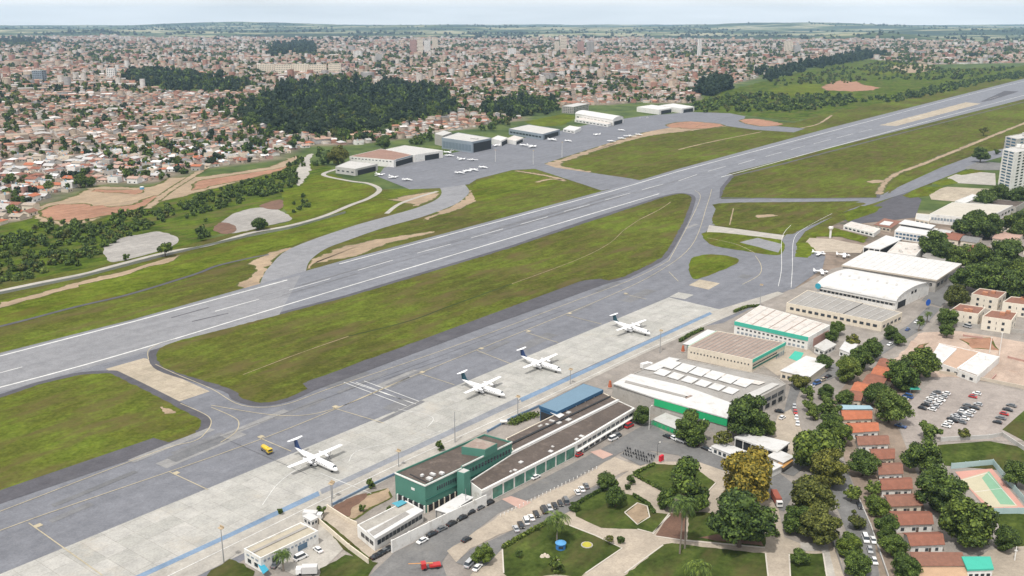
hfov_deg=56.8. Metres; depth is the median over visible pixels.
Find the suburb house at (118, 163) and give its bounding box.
[109,161,123,164]
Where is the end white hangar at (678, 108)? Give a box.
[659,103,693,112]
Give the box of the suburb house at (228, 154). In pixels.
[225,152,235,158]
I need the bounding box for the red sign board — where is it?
[658,454,663,462]
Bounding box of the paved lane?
[316,508,381,556]
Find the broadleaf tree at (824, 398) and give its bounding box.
[820,394,836,406]
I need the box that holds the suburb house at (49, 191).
[40,189,52,193]
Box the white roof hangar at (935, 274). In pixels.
[842,250,961,291]
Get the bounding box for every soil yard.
[346,488,392,519]
[806,238,864,252]
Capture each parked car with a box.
[270,561,279,568]
[312,546,323,553]
[369,552,382,559]
[377,549,386,553]
[416,537,428,544]
[425,530,437,537]
[435,525,447,531]
[446,520,457,526]
[456,514,467,520]
[461,536,471,542]
[467,509,475,514]
[472,563,482,571]
[486,498,494,505]
[512,525,519,532]
[517,521,524,528]
[527,514,534,520]
[531,474,540,479]
[532,510,539,517]
[546,504,552,510]
[551,502,558,508]
[557,499,563,506]
[575,452,583,456]
[578,486,585,491]
[583,483,589,488]
[774,409,784,412]
[856,502,862,508]
[866,545,873,553]
[869,536,875,543]
[871,556,878,564]
[917,405,926,409]
[926,396,936,400]
[927,407,936,410]
[941,423,950,427]
[944,420,953,424]
[957,409,966,412]
[958,419,967,423]
[959,406,970,409]
[961,415,969,420]
[966,409,976,413]
[969,405,980,409]
[973,402,982,405]
[992,419,1002,423]
[995,415,1006,419]
[999,411,1008,415]
[1002,407,1013,411]
[1006,403,1016,407]
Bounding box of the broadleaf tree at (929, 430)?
[918,420,943,438]
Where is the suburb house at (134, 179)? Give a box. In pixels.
[126,176,142,183]
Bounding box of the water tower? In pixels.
[829,226,832,237]
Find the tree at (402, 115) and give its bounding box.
[399,111,406,119]
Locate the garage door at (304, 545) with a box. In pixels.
[298,542,306,551]
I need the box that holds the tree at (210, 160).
[205,156,214,162]
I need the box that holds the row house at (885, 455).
[869,448,894,465]
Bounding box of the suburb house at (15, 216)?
[8,213,26,219]
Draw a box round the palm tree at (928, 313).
[925,311,932,322]
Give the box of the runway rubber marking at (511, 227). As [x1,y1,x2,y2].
[256,130,839,298]
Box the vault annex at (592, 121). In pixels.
[575,117,611,126]
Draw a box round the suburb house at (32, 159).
[27,158,37,161]
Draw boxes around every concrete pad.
[107,358,208,400]
[670,292,691,298]
[690,279,719,289]
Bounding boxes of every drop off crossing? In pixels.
[502,496,530,508]
[591,449,612,458]
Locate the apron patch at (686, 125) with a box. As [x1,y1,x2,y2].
[668,123,701,127]
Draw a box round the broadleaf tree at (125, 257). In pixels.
[122,254,129,259]
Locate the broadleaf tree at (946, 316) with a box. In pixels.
[937,308,958,324]
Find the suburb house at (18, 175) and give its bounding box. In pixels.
[15,172,25,178]
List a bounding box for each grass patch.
[795,242,815,257]
[809,227,867,242]
[844,206,881,220]
[903,187,942,197]
[933,178,957,185]
[956,169,984,174]
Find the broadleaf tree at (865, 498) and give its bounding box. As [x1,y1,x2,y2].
[863,493,875,501]
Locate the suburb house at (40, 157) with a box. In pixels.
[32,154,45,160]
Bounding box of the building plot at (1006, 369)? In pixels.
[894,331,1023,384]
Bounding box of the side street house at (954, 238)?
[946,232,965,244]
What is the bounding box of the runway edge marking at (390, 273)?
[0,83,1019,387]
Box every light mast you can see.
[218,525,224,562]
[328,481,333,507]
[453,412,455,441]
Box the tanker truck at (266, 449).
[261,444,272,453]
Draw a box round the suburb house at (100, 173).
[94,170,103,174]
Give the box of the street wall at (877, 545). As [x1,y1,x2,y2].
[858,498,888,575]
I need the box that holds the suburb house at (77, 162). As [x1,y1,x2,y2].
[71,161,84,164]
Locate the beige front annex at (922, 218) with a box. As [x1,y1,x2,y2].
[915,213,929,223]
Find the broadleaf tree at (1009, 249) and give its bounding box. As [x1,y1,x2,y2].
[990,237,1023,265]
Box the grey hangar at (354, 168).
[335,161,377,175]
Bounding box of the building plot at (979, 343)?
[960,337,998,349]
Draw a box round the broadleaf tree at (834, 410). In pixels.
[823,403,842,414]
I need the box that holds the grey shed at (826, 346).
[814,339,836,354]
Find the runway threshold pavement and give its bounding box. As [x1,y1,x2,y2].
[0,275,299,391]
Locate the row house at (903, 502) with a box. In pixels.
[883,493,922,512]
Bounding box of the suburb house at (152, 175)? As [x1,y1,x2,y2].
[150,173,158,177]
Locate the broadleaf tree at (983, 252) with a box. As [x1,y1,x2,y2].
[971,242,993,263]
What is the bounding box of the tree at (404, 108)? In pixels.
[399,106,406,111]
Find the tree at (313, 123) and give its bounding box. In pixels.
[307,121,316,126]
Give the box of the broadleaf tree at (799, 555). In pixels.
[790,547,810,564]
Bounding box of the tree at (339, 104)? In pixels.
[336,101,344,108]
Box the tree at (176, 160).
[171,157,179,163]
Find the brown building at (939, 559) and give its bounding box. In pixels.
[910,552,964,566]
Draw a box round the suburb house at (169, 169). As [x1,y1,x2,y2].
[167,167,174,171]
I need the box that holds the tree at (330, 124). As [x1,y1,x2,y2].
[325,120,336,128]
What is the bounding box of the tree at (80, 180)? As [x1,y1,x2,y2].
[73,176,86,187]
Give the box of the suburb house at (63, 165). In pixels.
[53,163,66,168]
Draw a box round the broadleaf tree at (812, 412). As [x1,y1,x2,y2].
[806,406,820,419]
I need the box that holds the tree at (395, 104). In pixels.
[389,101,398,108]
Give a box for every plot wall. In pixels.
[935,318,1023,333]
[939,370,1023,388]
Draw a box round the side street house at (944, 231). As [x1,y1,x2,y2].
[938,229,952,232]
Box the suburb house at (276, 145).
[272,143,283,147]
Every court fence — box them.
[951,459,992,468]
[993,459,1023,502]
[994,507,1023,513]
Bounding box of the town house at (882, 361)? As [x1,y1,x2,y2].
[876,358,895,367]
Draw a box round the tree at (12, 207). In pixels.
[6,204,20,211]
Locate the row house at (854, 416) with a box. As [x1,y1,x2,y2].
[840,410,871,424]
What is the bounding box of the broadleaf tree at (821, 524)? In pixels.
[798,503,842,544]
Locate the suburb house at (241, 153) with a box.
[238,150,248,157]
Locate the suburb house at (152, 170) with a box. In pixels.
[144,168,157,172]
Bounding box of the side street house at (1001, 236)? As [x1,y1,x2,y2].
[992,231,1022,241]
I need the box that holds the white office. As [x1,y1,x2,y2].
[887,241,923,257]
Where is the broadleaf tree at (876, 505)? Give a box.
[865,494,891,515]
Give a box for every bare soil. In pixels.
[0,255,179,307]
[32,156,296,225]
[38,195,157,221]
[92,189,143,193]
[159,407,175,413]
[191,166,286,190]
[213,222,236,233]
[236,248,289,287]
[259,200,283,209]
[308,231,434,267]
[333,493,366,515]
[388,192,440,205]
[425,190,476,219]
[545,126,726,173]
[666,121,725,128]
[738,118,782,125]
[754,214,777,217]
[821,80,880,91]
[865,180,884,182]
[891,64,935,72]
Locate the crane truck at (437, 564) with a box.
[408,560,441,570]
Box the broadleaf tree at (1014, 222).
[1003,210,1023,235]
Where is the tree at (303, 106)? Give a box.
[300,102,308,109]
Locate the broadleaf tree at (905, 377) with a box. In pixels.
[883,358,921,390]
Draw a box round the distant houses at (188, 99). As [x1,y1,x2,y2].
[0,34,1023,212]
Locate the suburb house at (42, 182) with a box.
[40,179,55,184]
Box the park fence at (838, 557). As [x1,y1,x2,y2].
[832,541,843,574]
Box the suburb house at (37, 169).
[30,166,43,171]
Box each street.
[144,159,227,207]
[370,422,793,575]
[781,382,805,475]
[791,306,939,390]
[830,460,878,575]
[982,546,1023,575]
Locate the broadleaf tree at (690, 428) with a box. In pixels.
[673,408,709,446]
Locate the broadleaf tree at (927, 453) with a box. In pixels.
[899,436,944,473]
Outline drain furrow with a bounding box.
[350,284,510,335]
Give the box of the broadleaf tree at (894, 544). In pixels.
[876,534,910,556]
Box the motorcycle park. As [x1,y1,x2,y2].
[620,446,656,464]
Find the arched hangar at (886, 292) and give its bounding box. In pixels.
[815,269,929,309]
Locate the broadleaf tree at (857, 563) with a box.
[843,548,872,575]
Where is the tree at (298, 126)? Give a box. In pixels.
[295,123,303,131]
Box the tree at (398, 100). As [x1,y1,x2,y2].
[392,98,401,104]
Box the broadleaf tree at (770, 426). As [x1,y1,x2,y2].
[761,421,776,435]
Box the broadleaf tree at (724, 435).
[713,430,732,443]
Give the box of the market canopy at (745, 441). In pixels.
[734,433,789,455]
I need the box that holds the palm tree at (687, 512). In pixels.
[677,501,698,548]
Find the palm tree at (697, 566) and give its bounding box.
[682,559,713,575]
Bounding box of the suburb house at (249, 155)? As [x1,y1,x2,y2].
[245,153,255,159]
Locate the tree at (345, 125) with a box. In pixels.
[340,122,350,129]
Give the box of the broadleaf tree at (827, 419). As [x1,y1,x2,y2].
[816,413,843,429]
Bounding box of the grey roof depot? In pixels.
[786,290,901,331]
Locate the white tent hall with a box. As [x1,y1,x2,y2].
[780,356,827,384]
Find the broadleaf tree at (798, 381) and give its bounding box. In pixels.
[788,374,811,387]
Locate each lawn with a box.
[0,65,1023,369]
[503,522,620,575]
[575,490,669,531]
[625,543,766,575]
[638,464,714,495]
[687,512,765,546]
[788,553,825,575]
[938,441,1023,470]
[997,514,1023,546]
[1002,411,1023,440]
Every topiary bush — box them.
[316,506,326,513]
[359,504,365,510]
[366,478,375,487]
[435,440,444,450]
[514,550,522,556]
[548,555,564,573]
[617,536,624,543]
[626,474,635,484]
[659,495,666,509]
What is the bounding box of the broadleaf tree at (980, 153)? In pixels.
[971,146,990,161]
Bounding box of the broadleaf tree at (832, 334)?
[824,328,838,341]
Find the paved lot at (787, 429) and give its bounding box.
[772,409,801,454]
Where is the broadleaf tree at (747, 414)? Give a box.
[727,393,769,436]
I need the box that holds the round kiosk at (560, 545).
[555,540,565,550]
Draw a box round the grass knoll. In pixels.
[279,174,374,220]
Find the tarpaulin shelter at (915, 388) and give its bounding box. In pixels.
[910,386,920,391]
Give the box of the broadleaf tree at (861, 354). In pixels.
[849,345,874,369]
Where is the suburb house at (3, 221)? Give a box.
[0,219,7,224]
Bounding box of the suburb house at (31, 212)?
[20,208,38,216]
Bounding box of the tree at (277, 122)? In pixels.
[270,116,283,129]
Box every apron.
[378,112,804,190]
[844,192,921,222]
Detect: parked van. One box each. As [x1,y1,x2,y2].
[293,551,308,561]
[463,557,474,568]
[522,516,529,524]
[540,505,548,513]
[561,496,569,504]
[608,434,618,440]
[613,431,621,436]
[624,421,633,428]
[675,437,684,442]
[812,379,821,384]
[861,532,869,542]
[902,392,913,398]
[962,323,971,327]
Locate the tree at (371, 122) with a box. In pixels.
[365,118,379,128]
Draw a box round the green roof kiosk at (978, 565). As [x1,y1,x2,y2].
[961,556,993,575]
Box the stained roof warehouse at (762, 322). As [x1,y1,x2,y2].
[734,305,829,349]
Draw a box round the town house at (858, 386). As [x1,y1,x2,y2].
[851,381,868,398]
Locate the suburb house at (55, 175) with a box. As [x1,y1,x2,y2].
[50,173,59,177]
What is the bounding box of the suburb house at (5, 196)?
[0,192,11,200]
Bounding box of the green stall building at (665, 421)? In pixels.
[652,413,681,433]
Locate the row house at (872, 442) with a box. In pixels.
[855,435,889,450]
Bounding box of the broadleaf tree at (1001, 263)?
[982,255,1008,277]
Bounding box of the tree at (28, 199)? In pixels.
[24,197,32,201]
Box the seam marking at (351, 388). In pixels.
[198,307,570,473]
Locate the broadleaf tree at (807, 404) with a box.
[802,397,817,410]
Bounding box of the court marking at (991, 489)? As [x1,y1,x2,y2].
[963,473,1015,504]
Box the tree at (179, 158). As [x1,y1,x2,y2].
[174,156,183,163]
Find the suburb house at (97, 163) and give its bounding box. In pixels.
[90,161,102,165]
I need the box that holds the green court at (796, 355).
[789,351,802,360]
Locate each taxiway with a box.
[0,174,787,575]
[260,185,468,283]
[691,242,824,299]
[717,198,878,202]
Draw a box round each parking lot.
[898,377,1023,441]
[965,161,1000,169]
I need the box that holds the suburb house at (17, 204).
[9,202,23,206]
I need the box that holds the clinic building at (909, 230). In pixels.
[894,220,937,241]
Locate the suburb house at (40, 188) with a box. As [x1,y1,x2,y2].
[37,185,44,190]
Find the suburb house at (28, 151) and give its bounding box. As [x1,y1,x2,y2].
[24,149,34,153]
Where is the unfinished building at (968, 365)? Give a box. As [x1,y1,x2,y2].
[933,343,999,382]
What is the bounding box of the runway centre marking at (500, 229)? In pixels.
[0,97,994,372]
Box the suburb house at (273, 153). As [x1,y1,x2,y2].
[268,150,279,155]
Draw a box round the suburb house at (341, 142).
[336,140,346,144]
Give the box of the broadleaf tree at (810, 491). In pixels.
[789,474,840,513]
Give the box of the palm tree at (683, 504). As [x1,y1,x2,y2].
[668,494,698,553]
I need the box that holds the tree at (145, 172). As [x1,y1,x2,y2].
[140,169,150,175]
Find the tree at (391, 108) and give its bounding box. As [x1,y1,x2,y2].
[387,106,396,111]
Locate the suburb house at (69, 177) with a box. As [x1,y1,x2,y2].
[62,175,74,180]
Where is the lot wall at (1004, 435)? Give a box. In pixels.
[940,432,1023,449]
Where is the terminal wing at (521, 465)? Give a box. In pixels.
[471,399,634,499]
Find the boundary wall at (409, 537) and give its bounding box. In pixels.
[391,495,486,552]
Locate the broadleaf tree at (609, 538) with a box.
[603,535,613,543]
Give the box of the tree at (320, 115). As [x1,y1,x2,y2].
[315,112,325,120]
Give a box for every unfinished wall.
[963,334,982,338]
[1007,356,1023,361]
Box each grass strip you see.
[0,191,408,324]
[470,172,560,201]
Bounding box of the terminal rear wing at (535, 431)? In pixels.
[506,393,615,450]
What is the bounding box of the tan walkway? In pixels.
[447,457,639,561]
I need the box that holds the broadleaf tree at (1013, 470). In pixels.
[1002,460,1023,485]
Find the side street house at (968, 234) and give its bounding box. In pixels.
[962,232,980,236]
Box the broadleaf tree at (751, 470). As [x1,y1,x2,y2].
[720,444,774,502]
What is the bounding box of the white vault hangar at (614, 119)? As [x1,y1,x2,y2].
[575,110,623,125]
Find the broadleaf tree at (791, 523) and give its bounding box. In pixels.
[782,505,809,533]
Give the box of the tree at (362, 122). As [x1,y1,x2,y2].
[357,119,366,126]
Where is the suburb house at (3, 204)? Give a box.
[0,201,9,208]
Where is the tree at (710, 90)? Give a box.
[705,85,715,95]
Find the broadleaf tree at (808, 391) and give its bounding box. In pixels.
[800,385,814,398]
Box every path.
[0,169,381,291]
[384,191,438,213]
[800,543,834,575]
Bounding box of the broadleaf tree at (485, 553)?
[470,542,494,563]
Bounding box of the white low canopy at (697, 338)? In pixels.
[683,329,714,349]
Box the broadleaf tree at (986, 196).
[973,189,997,203]
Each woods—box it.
[0,34,1023,279]
[2,21,1023,41]
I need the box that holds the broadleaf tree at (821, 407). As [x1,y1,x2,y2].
[815,402,827,413]
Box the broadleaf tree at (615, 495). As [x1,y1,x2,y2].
[605,485,626,506]
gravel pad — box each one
[103,231,178,261]
[222,207,291,232]
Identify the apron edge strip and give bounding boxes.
[136,491,319,575]
[320,398,519,493]
[520,312,711,401]
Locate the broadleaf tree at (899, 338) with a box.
[893,333,906,344]
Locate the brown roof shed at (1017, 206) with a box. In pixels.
[970,199,1023,212]
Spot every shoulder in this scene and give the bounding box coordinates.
[0,370,210,503]
[0,438,167,499]
[148,193,695,405]
[303,279,608,391]
[719,102,1022,198]
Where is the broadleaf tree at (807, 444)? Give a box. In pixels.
[792,427,844,465]
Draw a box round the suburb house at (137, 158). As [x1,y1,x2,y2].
[124,156,139,161]
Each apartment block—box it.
[951,303,985,323]
[970,288,1006,309]
[981,310,1017,333]
[1002,296,1023,317]
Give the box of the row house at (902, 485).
[879,477,912,496]
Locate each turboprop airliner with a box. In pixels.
[287,436,341,472]
[457,370,504,396]
[517,347,560,372]
[609,313,649,335]
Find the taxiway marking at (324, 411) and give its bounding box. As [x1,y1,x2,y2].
[0,189,761,574]
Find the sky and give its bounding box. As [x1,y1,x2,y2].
[0,0,1023,24]
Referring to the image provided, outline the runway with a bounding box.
[0,79,1023,393]
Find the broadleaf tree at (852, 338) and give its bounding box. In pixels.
[846,333,860,343]
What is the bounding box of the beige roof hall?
[929,202,1012,224]
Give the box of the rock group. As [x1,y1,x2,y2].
[540,553,549,557]
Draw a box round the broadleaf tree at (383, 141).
[375,135,390,148]
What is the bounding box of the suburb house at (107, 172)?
[104,169,117,175]
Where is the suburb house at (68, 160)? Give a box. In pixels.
[64,159,75,162]
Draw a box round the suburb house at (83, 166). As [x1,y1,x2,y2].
[79,165,93,170]
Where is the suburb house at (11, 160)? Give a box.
[6,158,17,161]
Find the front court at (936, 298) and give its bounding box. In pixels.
[922,282,952,306]
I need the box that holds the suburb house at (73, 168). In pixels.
[67,165,80,170]
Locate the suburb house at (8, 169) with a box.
[3,167,13,171]
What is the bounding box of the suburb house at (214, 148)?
[209,145,221,151]
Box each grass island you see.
[0,373,200,489]
[156,194,691,402]
[688,254,738,278]
[702,232,784,254]
[712,202,864,233]
[721,102,1023,197]
[888,128,1023,192]
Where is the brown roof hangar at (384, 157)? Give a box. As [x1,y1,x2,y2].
[349,149,412,166]
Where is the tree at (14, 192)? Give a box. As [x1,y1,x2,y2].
[9,189,18,196]
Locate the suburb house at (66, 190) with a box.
[61,187,72,192]
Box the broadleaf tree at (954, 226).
[951,219,967,233]
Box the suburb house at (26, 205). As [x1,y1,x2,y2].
[21,202,39,210]
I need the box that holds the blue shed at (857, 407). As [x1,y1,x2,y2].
[838,405,872,414]
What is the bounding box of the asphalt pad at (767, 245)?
[740,238,780,251]
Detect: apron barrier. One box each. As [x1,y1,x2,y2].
[332,473,394,504]
[487,405,538,432]
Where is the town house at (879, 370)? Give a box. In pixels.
[871,365,894,386]
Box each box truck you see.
[295,563,317,575]
[302,509,322,518]
[640,361,652,368]
[770,489,782,506]
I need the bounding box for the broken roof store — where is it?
[839,340,857,355]
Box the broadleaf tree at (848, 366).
[835,354,862,382]
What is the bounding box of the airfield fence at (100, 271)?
[0,211,345,293]
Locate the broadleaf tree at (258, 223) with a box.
[251,217,268,229]
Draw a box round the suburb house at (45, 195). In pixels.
[39,193,51,198]
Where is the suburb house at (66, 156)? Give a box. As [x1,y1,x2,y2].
[59,154,73,158]
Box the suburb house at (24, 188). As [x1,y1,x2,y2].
[14,184,32,192]
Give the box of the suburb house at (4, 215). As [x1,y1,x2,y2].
[0,212,10,218]
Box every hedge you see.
[501,518,549,548]
[508,411,539,424]
[576,488,603,503]
[632,462,655,472]
[632,493,655,512]
[633,472,674,496]
[678,327,703,341]
[733,304,759,312]
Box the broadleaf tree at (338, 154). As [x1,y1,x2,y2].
[327,144,348,164]
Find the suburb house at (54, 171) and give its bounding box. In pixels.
[43,169,57,173]
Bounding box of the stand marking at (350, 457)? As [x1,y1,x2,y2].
[262,409,439,504]
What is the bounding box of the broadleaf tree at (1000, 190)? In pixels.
[988,183,1009,199]
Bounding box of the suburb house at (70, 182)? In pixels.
[61,180,77,187]
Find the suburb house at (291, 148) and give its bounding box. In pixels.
[287,146,296,149]
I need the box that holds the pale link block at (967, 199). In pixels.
[955,194,975,202]
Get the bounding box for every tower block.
[998,144,1023,190]
[1004,132,1023,148]
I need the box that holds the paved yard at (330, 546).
[277,524,342,574]
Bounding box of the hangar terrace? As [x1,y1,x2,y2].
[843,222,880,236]
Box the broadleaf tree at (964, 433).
[958,428,970,437]
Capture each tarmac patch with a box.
[48,502,93,522]
[51,471,137,506]
[129,428,213,462]
[156,430,246,467]
[167,436,228,461]
[171,432,222,453]
[220,409,287,435]
[274,398,325,419]
[325,372,368,388]
[336,372,386,393]
[375,369,417,388]
[376,401,424,422]
[383,398,417,411]
[386,366,433,386]
[479,340,510,353]
[517,333,556,349]
[566,303,592,314]
[596,282,619,291]
[620,289,655,302]
[739,274,751,278]
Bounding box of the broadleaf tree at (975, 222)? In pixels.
[957,209,992,236]
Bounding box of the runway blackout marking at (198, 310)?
[171,307,227,321]
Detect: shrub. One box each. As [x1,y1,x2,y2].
[0,251,7,257]
[0,274,9,281]
[10,275,20,280]
[17,263,28,270]
[22,271,34,278]
[37,266,48,273]
[93,249,101,254]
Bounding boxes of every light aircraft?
[812,249,825,255]
[813,268,827,273]
[836,252,850,256]
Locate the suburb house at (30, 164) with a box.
[23,162,36,166]
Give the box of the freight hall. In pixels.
[612,356,785,432]
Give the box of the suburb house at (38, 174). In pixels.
[31,173,43,176]
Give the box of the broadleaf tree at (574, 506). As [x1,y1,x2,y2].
[568,502,580,511]
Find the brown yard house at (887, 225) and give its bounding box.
[874,218,901,231]
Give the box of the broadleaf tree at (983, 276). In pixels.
[965,262,1003,289]
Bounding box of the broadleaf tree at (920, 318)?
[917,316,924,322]
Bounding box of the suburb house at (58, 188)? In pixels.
[47,186,62,191]
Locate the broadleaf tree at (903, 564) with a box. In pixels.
[890,551,923,575]
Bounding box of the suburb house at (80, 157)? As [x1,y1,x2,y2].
[71,155,84,159]
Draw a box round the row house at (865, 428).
[845,422,878,438]
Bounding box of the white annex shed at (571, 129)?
[563,125,580,133]
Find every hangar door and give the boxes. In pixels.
[358,166,375,174]
[396,157,412,166]
[425,153,438,160]
[474,140,490,151]
[544,132,557,139]
[614,120,621,124]
[661,109,670,113]
[683,108,692,112]
[897,299,905,308]
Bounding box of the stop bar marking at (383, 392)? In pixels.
[344,381,417,405]
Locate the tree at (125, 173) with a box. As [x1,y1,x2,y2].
[123,170,132,176]
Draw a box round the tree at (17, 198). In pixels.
[10,195,25,201]
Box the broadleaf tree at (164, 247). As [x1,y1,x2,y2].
[156,242,172,256]
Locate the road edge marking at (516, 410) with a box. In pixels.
[168,219,820,575]
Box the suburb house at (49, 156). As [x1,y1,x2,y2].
[46,154,57,158]
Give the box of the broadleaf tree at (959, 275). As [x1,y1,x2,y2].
[948,263,974,288]
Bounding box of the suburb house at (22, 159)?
[18,157,29,161]
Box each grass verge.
[207,559,254,575]
[319,555,376,575]
[321,519,371,561]
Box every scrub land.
[0,163,331,285]
[693,60,1023,120]
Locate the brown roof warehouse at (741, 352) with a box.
[687,331,785,371]
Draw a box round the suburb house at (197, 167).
[191,164,203,170]
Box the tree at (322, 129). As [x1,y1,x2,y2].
[320,127,329,135]
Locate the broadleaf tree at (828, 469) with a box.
[810,448,849,487]
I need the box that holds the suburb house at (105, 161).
[100,158,113,163]
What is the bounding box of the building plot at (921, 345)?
[917,343,927,347]
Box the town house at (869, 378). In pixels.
[862,373,887,384]
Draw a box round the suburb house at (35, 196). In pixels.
[24,192,41,201]
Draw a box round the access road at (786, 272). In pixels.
[777,149,1002,287]
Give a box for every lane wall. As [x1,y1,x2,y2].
[318,518,368,563]
[326,504,356,525]
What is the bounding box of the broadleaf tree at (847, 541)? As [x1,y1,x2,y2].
[835,531,862,557]
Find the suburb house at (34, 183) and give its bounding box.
[30,181,39,185]
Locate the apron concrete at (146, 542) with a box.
[0,297,717,575]
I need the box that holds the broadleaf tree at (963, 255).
[947,244,977,267]
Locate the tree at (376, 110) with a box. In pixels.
[371,107,381,113]
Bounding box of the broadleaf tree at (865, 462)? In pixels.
[845,448,882,475]
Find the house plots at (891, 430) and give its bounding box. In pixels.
[832,368,923,575]
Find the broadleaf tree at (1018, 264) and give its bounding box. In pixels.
[1007,257,1023,271]
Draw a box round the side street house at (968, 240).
[960,236,981,246]
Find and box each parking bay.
[930,187,990,201]
[948,172,995,184]
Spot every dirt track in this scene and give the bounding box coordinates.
[243,336,347,374]
[512,219,639,283]
[515,170,564,179]
[535,179,566,181]
[677,132,759,149]
[729,208,733,224]
[801,115,832,127]
[874,122,1023,194]
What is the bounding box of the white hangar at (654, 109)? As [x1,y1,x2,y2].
[637,105,672,114]
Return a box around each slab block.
[257,64,274,71]
[275,64,291,73]
[292,64,309,71]
[309,65,326,72]
[328,64,340,71]
[562,103,588,113]
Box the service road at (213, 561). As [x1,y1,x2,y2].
[147,292,783,575]
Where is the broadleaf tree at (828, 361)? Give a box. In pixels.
[815,354,833,368]
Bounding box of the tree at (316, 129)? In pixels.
[312,126,320,133]
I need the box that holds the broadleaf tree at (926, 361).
[901,347,941,377]
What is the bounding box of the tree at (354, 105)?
[350,102,358,109]
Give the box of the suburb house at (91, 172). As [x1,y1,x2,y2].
[86,170,97,174]
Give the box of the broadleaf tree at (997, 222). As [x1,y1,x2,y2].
[981,213,1004,238]
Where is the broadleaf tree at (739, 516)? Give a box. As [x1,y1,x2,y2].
[705,487,778,547]
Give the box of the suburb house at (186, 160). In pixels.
[182,158,191,161]
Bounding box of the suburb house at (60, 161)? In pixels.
[55,158,67,163]
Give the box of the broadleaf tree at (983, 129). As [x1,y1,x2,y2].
[979,126,989,135]
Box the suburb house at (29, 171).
[24,169,34,172]
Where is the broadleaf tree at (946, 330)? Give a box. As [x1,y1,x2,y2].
[939,323,954,336]
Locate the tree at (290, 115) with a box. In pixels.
[285,111,292,121]
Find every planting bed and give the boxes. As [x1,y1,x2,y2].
[655,513,684,539]
[700,534,762,545]
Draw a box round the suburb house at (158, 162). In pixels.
[151,160,163,164]
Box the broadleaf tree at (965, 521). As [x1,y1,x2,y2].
[938,493,1000,547]
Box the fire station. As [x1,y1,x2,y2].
[244,522,318,573]
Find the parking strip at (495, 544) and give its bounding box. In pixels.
[456,486,607,567]
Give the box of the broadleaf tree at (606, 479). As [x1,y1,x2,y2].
[596,470,618,488]
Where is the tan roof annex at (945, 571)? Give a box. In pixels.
[919,567,968,575]
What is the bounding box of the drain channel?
[296,154,312,185]
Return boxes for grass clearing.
[525,114,574,125]
[768,82,826,94]
[861,61,920,74]
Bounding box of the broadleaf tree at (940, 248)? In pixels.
[931,240,956,258]
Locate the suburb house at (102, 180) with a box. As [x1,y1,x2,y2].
[97,178,106,181]
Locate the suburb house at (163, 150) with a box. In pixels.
[160,148,169,153]
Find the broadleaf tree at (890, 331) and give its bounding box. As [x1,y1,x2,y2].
[883,325,898,339]
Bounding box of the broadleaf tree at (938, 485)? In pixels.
[914,463,968,512]
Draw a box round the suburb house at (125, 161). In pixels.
[122,159,135,164]
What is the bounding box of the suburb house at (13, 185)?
[11,182,27,189]
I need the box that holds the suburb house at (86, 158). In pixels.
[82,157,93,159]
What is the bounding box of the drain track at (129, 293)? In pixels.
[0,254,268,326]
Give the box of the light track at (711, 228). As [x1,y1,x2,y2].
[707,225,784,239]
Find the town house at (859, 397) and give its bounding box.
[849,390,864,404]
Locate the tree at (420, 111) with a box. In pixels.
[416,108,425,117]
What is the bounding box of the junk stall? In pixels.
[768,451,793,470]
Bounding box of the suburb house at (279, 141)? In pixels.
[276,140,285,143]
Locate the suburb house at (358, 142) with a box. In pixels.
[353,139,363,144]
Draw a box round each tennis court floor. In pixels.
[956,469,1023,507]
[961,472,1016,506]
[982,471,1014,504]
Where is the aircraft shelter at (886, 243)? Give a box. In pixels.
[863,235,902,252]
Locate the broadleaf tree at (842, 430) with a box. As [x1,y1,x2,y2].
[830,421,853,445]
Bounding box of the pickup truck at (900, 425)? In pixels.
[894,423,906,428]
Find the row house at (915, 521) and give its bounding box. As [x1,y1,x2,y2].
[889,511,933,532]
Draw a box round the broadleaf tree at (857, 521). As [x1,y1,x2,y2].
[847,509,866,528]
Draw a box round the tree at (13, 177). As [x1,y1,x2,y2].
[3,172,16,180]
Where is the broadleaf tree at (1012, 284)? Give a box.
[998,269,1023,298]
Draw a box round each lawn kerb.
[502,549,503,572]
[569,525,622,572]
[624,502,649,524]
[624,545,662,572]
[637,515,669,532]
[655,536,764,547]
[765,553,768,575]
[789,554,790,575]
[822,553,826,575]
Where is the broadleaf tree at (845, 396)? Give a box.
[835,389,854,404]
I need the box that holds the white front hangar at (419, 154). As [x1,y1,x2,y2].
[386,145,442,161]
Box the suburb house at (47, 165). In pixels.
[42,163,56,167]
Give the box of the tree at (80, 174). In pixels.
[74,173,85,178]
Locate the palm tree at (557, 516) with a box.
[544,510,570,540]
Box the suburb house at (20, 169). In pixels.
[11,166,26,172]
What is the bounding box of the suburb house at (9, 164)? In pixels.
[3,162,15,165]
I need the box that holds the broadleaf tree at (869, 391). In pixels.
[861,382,889,402]
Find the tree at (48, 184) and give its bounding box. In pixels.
[43,179,54,188]
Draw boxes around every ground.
[0,22,1023,287]
[470,462,843,575]
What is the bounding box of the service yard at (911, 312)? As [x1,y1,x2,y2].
[239,230,1023,575]
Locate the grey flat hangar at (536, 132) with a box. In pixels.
[509,125,559,139]
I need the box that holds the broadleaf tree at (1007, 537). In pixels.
[993,524,1022,550]
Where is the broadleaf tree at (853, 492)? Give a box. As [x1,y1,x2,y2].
[843,484,862,500]
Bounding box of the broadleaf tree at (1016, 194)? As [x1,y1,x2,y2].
[1004,186,1023,201]
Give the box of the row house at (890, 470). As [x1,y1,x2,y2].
[877,462,903,480]
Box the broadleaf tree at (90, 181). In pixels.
[85,176,95,186]

